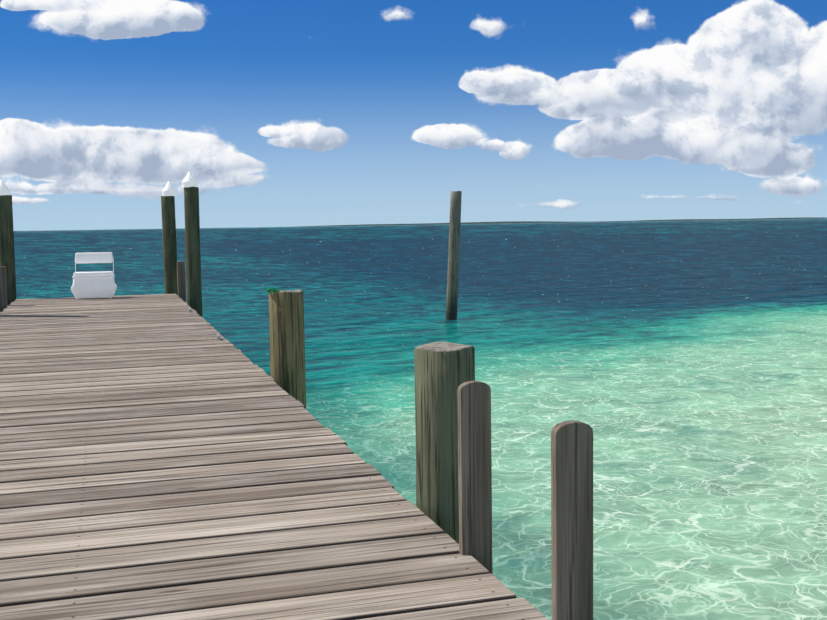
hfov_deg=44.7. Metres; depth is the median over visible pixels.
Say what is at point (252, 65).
sky
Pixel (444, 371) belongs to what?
pile
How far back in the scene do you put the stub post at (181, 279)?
20.56 m
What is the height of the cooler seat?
0.908 m
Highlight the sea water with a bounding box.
[14,218,826,619]
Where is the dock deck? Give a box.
[0,294,548,619]
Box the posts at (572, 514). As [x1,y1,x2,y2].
[457,381,592,619]
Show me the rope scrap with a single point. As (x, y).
(268, 290)
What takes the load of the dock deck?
on the dock frame
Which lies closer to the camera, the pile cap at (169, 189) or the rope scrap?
the rope scrap
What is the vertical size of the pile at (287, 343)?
2.986 m
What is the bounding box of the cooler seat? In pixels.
[71,252,116,298]
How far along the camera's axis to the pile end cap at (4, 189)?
20.34 m
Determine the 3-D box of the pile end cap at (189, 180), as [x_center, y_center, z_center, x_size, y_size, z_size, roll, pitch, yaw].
[-4.396,-2.561,19.751,0.312,0.315,0.312,-2,5,-17]
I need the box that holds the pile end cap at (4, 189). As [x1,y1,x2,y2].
[0,180,9,194]
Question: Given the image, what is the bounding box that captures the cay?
[298,217,826,226]
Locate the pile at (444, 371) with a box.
[414,342,474,543]
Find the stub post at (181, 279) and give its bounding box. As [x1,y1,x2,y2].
[177,261,185,301]
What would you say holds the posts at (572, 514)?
in the sea water
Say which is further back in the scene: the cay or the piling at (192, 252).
the cay
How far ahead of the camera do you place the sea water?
17.31 m
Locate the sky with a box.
[0,0,826,230]
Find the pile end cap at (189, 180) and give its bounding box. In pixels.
[182,172,197,187]
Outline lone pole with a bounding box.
[446,191,461,319]
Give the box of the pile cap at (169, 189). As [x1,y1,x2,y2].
[162,182,176,195]
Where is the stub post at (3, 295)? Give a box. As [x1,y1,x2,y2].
[0,266,7,311]
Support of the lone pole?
in the sea water
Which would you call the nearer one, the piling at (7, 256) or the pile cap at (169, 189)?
the piling at (7, 256)
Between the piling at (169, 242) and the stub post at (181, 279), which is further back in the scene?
the piling at (169, 242)
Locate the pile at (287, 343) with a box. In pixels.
[269,289,305,408]
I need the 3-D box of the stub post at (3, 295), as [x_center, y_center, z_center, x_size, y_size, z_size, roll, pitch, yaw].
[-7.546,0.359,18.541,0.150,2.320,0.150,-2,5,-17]
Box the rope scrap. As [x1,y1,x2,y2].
[266,288,280,293]

